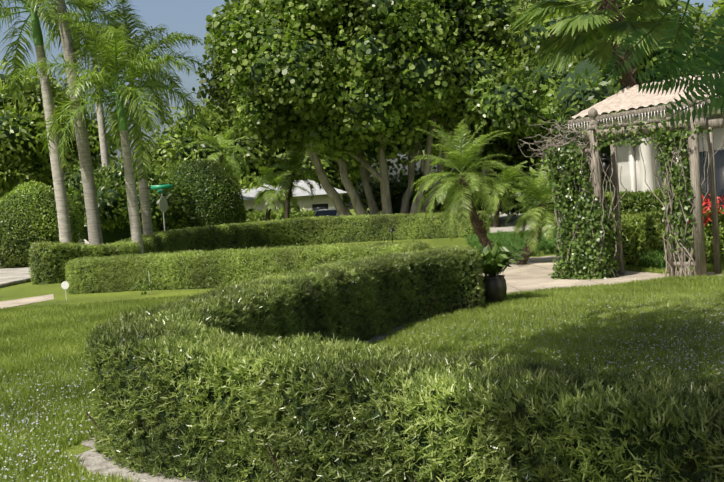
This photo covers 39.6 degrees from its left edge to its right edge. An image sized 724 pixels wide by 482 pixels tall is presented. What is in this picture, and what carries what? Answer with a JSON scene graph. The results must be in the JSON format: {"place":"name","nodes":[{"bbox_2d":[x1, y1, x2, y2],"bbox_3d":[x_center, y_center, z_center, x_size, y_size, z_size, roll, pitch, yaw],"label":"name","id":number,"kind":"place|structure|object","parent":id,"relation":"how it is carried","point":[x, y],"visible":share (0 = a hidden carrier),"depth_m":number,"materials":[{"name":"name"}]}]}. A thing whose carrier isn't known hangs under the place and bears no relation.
{"place":"outdoors","nodes":[
{"label":"outdoors","id":0,"kind":"place"},
{"bbox_2d":[0,267,33,283],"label":"road","id":1,"kind":"structure","parent":0,"point":[10,274],"depth_m":39.80,"materials":[{"name":"concrete"}]},
{"bbox_2d":[0,294,53,308],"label":"sidewalk","id":2,"kind":"structure","parent":0,"point":[15,302],"depth_m":24.43,"materials":[{"name":"concrete"}]},
{"bbox_2d":[0,0,718,208],"label":"sky","id":3,"kind":"structure","parent":0,"point":[187,16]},
{"bbox_2d":[0,204,723,481],"bbox_3d":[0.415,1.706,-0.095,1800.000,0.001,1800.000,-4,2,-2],"label":"ground","id":4,"kind":"structure","parent":0,"point":[29,289],"depth_m":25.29,"materials":[{"name":"green plant"}]},
{"bbox_2d":[0,180,85,268],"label":"tall hedge","id":5,"kind":"object","parent":4,"relation":"on","point":[79,225],"depth_m":46.36,"materials":[{"name":"green plant"}]},
{"bbox_2d":[0,0,112,245],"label":"royal palm","id":6,"kind":"object","parent":4,"relation":"on","point":[95,237],"depth_m":36.25,"materials":[{"name":"grey plant"}]},
{"bbox_2d":[0,59,117,196],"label":"ficus tree","id":7,"kind":"object","parent":4,"relation":"on","point":[37,158],"depth_m":65.53,"materials":[{"name":"green plant"}]},
{"bbox_2d":[0,0,125,243],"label":"royal palm","id":8,"kind":"object","parent":4,"relation":"on","point":[46,17],"depth_m":37.96,"materials":[{"name":"green plant"}]},
{"bbox_2d":[31,5,43,45],"bbox_3d":[-12.248,-8.182,37.869,0.374,1.712,0.374,-2,3,44],"label":"royal palm crownshaft","id":9,"kind":"object","parent":8,"relation":"attached to","point":[37,33],"visible":0.75,"depth_m":37.74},
{"bbox_2d":[0,0,120,98],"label":"royal palm rachis","id":10,"kind":"object","parent":8,"relation":"attached to","point":[29,9],"visible":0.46,"depth_m":38.04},
{"bbox_2d":[61,281,68,299],"bbox_3d":[-7.043,1.182,23.905,0.185,0.442,0.027,-4,2,3],"label":"lawn sign","id":11,"kind":"object","parent":4,"relation":"on","point":[65,285],"visible":1,"depth_m":23.89,"materials":[{"name":"white paint"}]},
{"bbox_2d":[26,0,146,172],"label":"royal palm","id":12,"kind":"object","parent":4,"relation":"on","point":[85,2],"depth_m":57.63,"materials":[{"name":"green plant"}]},
{"bbox_2d":[46,0,143,47],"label":"royal palm rachis","id":13,"kind":"object","parent":12,"relation":"attached to","point":[94,18],"visible":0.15,"depth_m":57.49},
{"bbox_2d":[9,10,210,252],"bbox_3d":[-8.783,-3.550,35.770,6.581,9.318,6.690,-4,2,-2],"label":"royal palm","id":14,"kind":"object","parent":4,"relation":"on","point":[105,62],"depth_m":35.46,"materials":[{"name":"green plant"}]},
{"bbox_2d":[13,15,200,163],"bbox_3d":[-8.897,-5.178,35.682,6.215,5.834,6.180,-4,2,-2],"label":"royal palm rachis","id":15,"kind":"object","parent":14,"relation":"attached to","point":[115,83],"visible":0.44,"depth_m":35.51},
{"bbox_2d":[116,85,127,130],"bbox_3d":[-8.564,-4.759,35.739,0.315,1.708,0.315,-2,3,43],"label":"royal palm crownshaft","id":16,"kind":"object","parent":14,"relation":"attached to","point":[121,120],"visible":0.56,"depth_m":35.63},
{"bbox_2d":[53,152,195,244],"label":"shrub","id":17,"kind":"object","parent":4,"relation":"on","point":[122,212],"depth_m":52.64,"materials":[{"name":"green plant"}]},
{"bbox_2d":[46,0,212,235],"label":"royal palm","id":18,"kind":"object","parent":4,"relation":"on","point":[116,132],"depth_m":39.66,"materials":[{"name":"green plant"}]},
{"bbox_2d":[70,2,204,134],"bbox_3d":[-9.062,-6.354,39.570,5.922,5.345,5.945,-4,2,-2],"label":"royal palm rachis","id":19,"kind":"object","parent":18,"relation":"attached to","point":[141,62],"visible":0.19,"depth_m":39.51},
{"bbox_2d":[134,277,150,294],"bbox_3d":[-5.169,1.081,23.770,0.434,0.466,0.286,-3,2,18],"label":"sapling plant","id":20,"kind":"object","parent":4,"relation":"on","point":[145,286],"visible":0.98,"depth_m":23.72,"materials":[{"name":"green plant"}]},
{"bbox_2d":[161,189,164,230],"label":"street sign pole","id":21,"kind":"object","parent":4,"relation":"on","point":[163,214],"visible":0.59,"depth_m":45.88,"materials":[{"name":"grey metal"}]},
{"bbox_2d":[151,184,171,193],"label":"street sign blades","id":22,"kind":"object","parent":21,"relation":"attached to","point":[166,186],"visible":0.86,"depth_m":45.84,"materials":[{"name":"green metal"}]},
{"bbox_2d":[159,197,167,211],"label":"sign","id":23,"kind":"object","parent":21,"relation":"attached to","point":[163,205],"visible":1,"depth_m":45.83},
{"bbox_2d":[95,154,265,199],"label":"tree","id":24,"kind":"object","parent":4,"relation":"on","point":[244,185],"depth_m":90.28,"materials":[{"name":"green plant"}]},
{"bbox_2d":[154,159,246,230],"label":"tall hedge","id":25,"kind":"object","parent":4,"relation":"on","point":[237,187],"depth_m":55.52,"materials":[{"name":"green plant"}]},
{"bbox_2d":[185,125,256,181],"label":"palm","id":26,"kind":"object","parent":4,"relation":"on","point":[222,144],"depth_m":83.18,"materials":[{"name":"green plant"}]},
{"bbox_2d":[193,126,252,175],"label":"palm rachis","id":27,"kind":"object","parent":26,"relation":"attached to","point":[221,150],"visible":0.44,"depth_m":83.57,"materials":[{"name":"green plant"}]},
{"bbox_2d":[62,238,431,294],"bbox_3d":[-2.914,0.659,24.053,10.561,1.098,1.904,-3,2,30],"label":"hedge","id":28,"kind":"object","parent":4,"relation":"on","point":[330,249],"depth_m":24.44,"materials":[{"name":"green plant"}]},
{"bbox_2d":[27,209,489,284],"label":"hedge","id":29,"kind":"object","parent":4,"relation":"on","point":[154,243],"depth_m":46.70,"materials":[{"name":"green plant"}]},
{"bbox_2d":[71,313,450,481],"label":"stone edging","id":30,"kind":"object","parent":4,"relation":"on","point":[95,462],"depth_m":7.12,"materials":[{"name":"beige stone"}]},
{"bbox_2d":[143,95,388,207],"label":"tree","id":31,"kind":"object","parent":4,"relation":"on","point":[353,169],"depth_m":92.23,"materials":[{"name":"green plant"}]},
{"bbox_2d":[0,230,546,287],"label":"kerbs","id":32,"kind":"structure","parent":4,"relation":"on","point":[12,283],"depth_m":32.40,"materials":[{"name":"concrete"}]},
{"bbox_2d":[243,166,310,220],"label":"palm","id":33,"kind":"object","parent":4,"relation":"on","point":[264,195],"depth_m":68.96,"materials":[{"name":"green plant"}]},
{"bbox_2d":[251,172,306,207],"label":"palm rachis","id":34,"kind":"object","parent":33,"relation":"attached to","point":[273,189],"visible":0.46,"depth_m":69.15,"materials":[{"name":"green plant"}]},
{"bbox_2d":[240,205,314,221],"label":"shrub","id":35,"kind":"object","parent":4,"relation":"on","point":[274,215],"depth_m":72.94,"materials":[{"name":"green plant"}]},
{"bbox_2d":[256,145,326,220],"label":"palm","id":36,"kind":"object","parent":4,"relation":"on","point":[292,168],"depth_m":65.21,"materials":[{"name":"green plant"}]},
{"bbox_2d":[263,151,323,194],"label":"palm rachis","id":37,"kind":"object","parent":36,"relation":"attached to","point":[294,172],"visible":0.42,"depth_m":65.39,"materials":[{"name":"green plant"}]},
{"bbox_2d":[243,193,342,213],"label":"house walls","id":38,"kind":"structure","parent":4,"relation":"on","point":[306,202],"depth_m":87.44,"materials":[{"name":"beige paint"}]},
{"bbox_2d":[246,203,327,217],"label":"house windows","id":39,"kind":"structure","parent":38,"relation":"in","point":[319,206],"depth_m":87.45,"materials":[{"name":"black glass"}]},
{"bbox_2d":[238,180,346,199],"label":"house roof","id":40,"kind":"structure","parent":38,"relation":"on","point":[252,194],"depth_m":88.43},
{"bbox_2d":[314,208,349,216],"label":"car","id":41,"kind":"object","parent":4,"relation":"on","point":[328,213],"depth_m":68.42,"materials":[{"name":"metal"}]},
{"bbox_2d":[0,284,723,481],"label":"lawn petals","id":42,"kind":"object","parent":4,"relation":"on","point":[679,367],"visible":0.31,"depth_m":10.12,"materials":[{"name":"plant"}]},
{"bbox_2d":[192,0,532,215],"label":"sea grape","id":43,"kind":"object","parent":4,"relation":"on","point":[241,85],"depth_m":56.28,"materials":[{"name":"green plant"}]},
{"bbox_2d":[83,245,723,481],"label":"hedge","id":44,"kind":"object","parent":4,"relation":"on","point":[510,382],"depth_m":5.92,"materials":[{"name":"green plant"}]},
{"bbox_2d":[348,163,538,216],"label":"shrub","id":45,"kind":"object","parent":4,"relation":"on","point":[393,192],"depth_m":68.51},
{"bbox_2d":[424,170,479,212],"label":"palm","id":46,"kind":"object","parent":4,"relation":"on","point":[437,204],"depth_m":64.96,"materials":[{"name":"green plant"}]},
{"bbox_2d":[409,120,525,250],"bbox_3d":[2.634,-1.137,24.774,3.013,3.757,3.074,-4,2,-2],"label":"pygmy date palm","id":47,"kind":"object","parent":4,"relation":"on","point":[458,149],"depth_m":24.53,"materials":[{"name":"green plant"}]},
{"bbox_2d":[415,122,510,238],"bbox_3d":[2.635,-1.539,24.768,2.862,2.891,2.979,-4,2,-2],"label":"pygmy date palm rachis","id":48,"kind":"object","parent":47,"relation":"attached to","point":[462,170],"visible":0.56,"depth_m":24.68,"materials":[{"name":"green plant"}]},
{"bbox_2d":[480,275,506,303],"bbox_3d":[2.111,0.796,16.237,0.470,0.460,0.470,-4,2,-2],"label":"pot","id":49,"kind":"object","parent":4,"relation":"on","point":[496,288],"visible":0.65,"depth_m":16.05,"materials":[{"name":"black ceramic"}]},
{"bbox_2d":[474,242,529,276],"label":"potted plant leaves","id":50,"kind":"object","parent":49,"relation":"in","point":[495,261],"visible":0.77,"depth_m":16.05,"materials":[{"name":"green plant"}]},
{"bbox_2d":[421,0,599,215],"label":"tree","id":51,"kind":"object","parent":4,"relation":"on","point":[489,148],"depth_m":71.40,"materials":[{"name":"green plant"}]},
{"bbox_2d":[464,230,558,255],"bbox_3d":[5.213,-0.022,34.096,4.077,0.437,13.653,-4,2,6],"label":"liriope bed","id":52,"kind":"object","parent":4,"relation":"on","point":[504,238],"visible":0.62,"depth_m":31.51,"materials":[{"name":"green plant"}]},
{"bbox_2d":[542,225,560,251],"bbox_3d":[7.574,-0.223,35.129,2.999,0.437,14.760,-4,2,10],"label":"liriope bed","id":53,"kind":"object","parent":4,"relation":"on","point":[552,240],"depth_m":30.70,"materials":[{"name":"green plant"}]},
{"bbox_2d":[459,1,723,221],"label":"tree","id":54,"kind":"object","parent":4,"relation":"on","point":[533,118],"depth_m":42.65,"materials":[{"name":"green plant"}]},
{"bbox_2d":[509,0,702,110],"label":"fan palm","id":55,"kind":"object","parent":4,"relation":"on","point":[572,41],"depth_m":26.02,"materials":[{"name":"green plant"}]},
{"bbox_2d":[489,0,723,155],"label":"tree","id":56,"kind":"object","parent":4,"relation":"on","point":[714,14],"depth_m":56.87,"materials":[{"name":"green plant"}]},
{"bbox_2d":[560,95,723,276],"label":"pergola","id":57,"kind":"object","parent":4,"relation":"on","point":[711,123],"visible":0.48,"depth_m":18.75,"materials":[{"name":"wood"}]},
{"bbox_2d":[517,115,723,279],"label":"arbor vine","id":58,"kind":"object","parent":57,"relation":"on","point":[556,161],"depth_m":19.48,"materials":[{"name":"green plant"}]},
{"bbox_2d":[604,187,683,215],"bbox_3d":[6.172,-0.305,23.054,1.535,1.849,2.741,-6,3,-41],"label":"house hedge","id":59,"kind":"object","parent":4,"relation":"on","point":[628,198],"depth_m":22.25,"materials":[{"name":"green plant"}]},
{"bbox_2d":[623,248,677,269],"bbox_3d":[6.119,0.285,22.479,2.557,0.493,6.104,-4,2,-2],"label":"liriope bed","id":60,"kind":"object","parent":4,"relation":"on","point":[660,263],"visible":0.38,"depth_m":20.41,"materials":[{"name":"green plant"}]},
{"bbox_2d":[580,106,723,191],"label":"house walls","id":61,"kind":"structure","parent":4,"relation":"on","point":[628,159],"depth_m":23.46,"materials":[{"name":"white paint"}]},
{"bbox_2d":[601,153,611,179],"bbox_3d":[5.871,-1.780,24.023,0.455,0.620,0.270,-5,2,-31],"label":"house lantern","id":62,"kind":"object","parent":61,"relation":"attached to","point":[605,161],"visible":0.62,"depth_m":23.90,"materials":[{"name":"black metal"}]},
{"bbox_2d":[567,70,719,119],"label":"house roof","id":63,"kind":"structure","parent":61,"relation":"on","point":[627,98],"depth_m":23.38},
{"bbox_2d":[567,96,720,126],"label":"roof edge","id":64,"kind":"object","parent":63,"relation":"attached to","point":[631,113],"depth_m":22.59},
{"bbox_2d":[568,103,723,131],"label":"house icicle lights","id":65,"kind":"object","parent":64,"relation":"hanging from","point":[639,117],"visible":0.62,"depth_m":22.29},
{"bbox_2d":[699,149,723,210],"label":"house openings","id":66,"kind":"object","parent":61,"relation":"in","point":[719,163],"depth_m":21.57,"materials":[{"name":"grey glass"}]},
{"bbox_2d":[604,0,723,126],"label":"poinciana","id":67,"kind":"object","parent":4,"relation":"on","point":[707,80],"depth_m":4.22,"materials":[{"name":"green plant"}]},
{"bbox_2d":[606,207,723,269],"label":"house hedge","id":68,"kind":"object","parent":4,"relation":"on","point":[629,223],"depth_m":21.00,"materials":[{"name":"green plant"}]},
{"bbox_2d":[687,194,723,224],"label":"red flowers","id":69,"kind":"object","parent":68,"relation":"on","point":[707,207],"visible":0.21,"depth_m":20.29,"materials":[{"name":"red plant"}]},
{"bbox_2d":[668,271,721,277],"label":"walkway","id":70,"kind":"structure","parent":4,"relation":"on","point":[710,273],"depth_m":18.86,"materials":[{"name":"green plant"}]},
{"bbox_2d":[489,211,550,230],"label":"road","id":71,"kind":"structure","parent":0,"point":[509,226],"depth_m":63.34,"materials":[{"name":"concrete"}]},
{"bbox_2d":[475,161,536,226],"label":"palm","id":72,"kind":"object","parent":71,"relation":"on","point":[512,176],"depth_m":57.10,"materials":[{"name":"green plant"}]},
{"bbox_2d":[487,166,526,211],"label":"palm rachis","id":73,"kind":"object","parent":72,"relation":"attached to","point":[505,187],"visible":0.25,"depth_m":57.30,"materials":[{"name":"green plant"}]},
{"bbox_2d":[502,10,595,216],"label":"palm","id":74,"kind":"object","parent":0,"point":[524,57],"depth_m":57.31,"materials":[{"name":"green plant"}]},
{"bbox_2d":[478,255,667,293],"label":"path","id":75,"kind":"structure","parent":0,"point":[532,273],"depth_m":20.05,"materials":[{"name":"concrete"}]},
{"bbox_2d":[495,166,563,264],"bbox_3d":[4.496,-0.672,25.304,2.447,2.584,2.264,-4,2,-2],"label":"pygmy date palm","id":76,"kind":"object","parent":75,"relation":"on","point":[538,189],"depth_m":25.05,"materials":[{"name":"green plant"}]},
{"bbox_2d":[499,170,558,248],"bbox_3d":[4.486,-0.825,25.305,2.316,2.240,2.102,-4,2,-2],"label":"pygmy date palm rachis","id":77,"kind":"object","parent":76,"relation":"attached to","point":[543,202],"visible":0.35,"depth_m":25.30,"materials":[{"name":"green plant"}]},
{"bbox_2d":[639,136,655,191],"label":"house columns","id":78,"kind":"structure","parent":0,"point":[647,154],"depth_m":22.57,"materials":[{"name":"white paint"}]},
{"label":"tree","id":79,"kind":"object","parent":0,"visible":0},
{"bbox_2d":[406,5,504,167],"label":"tree","id":80,"kind":"object","parent":79,"relation":"on","point":[418,154],"depth_m":117.52,"materials":[{"name":"green plant"}]}
]}

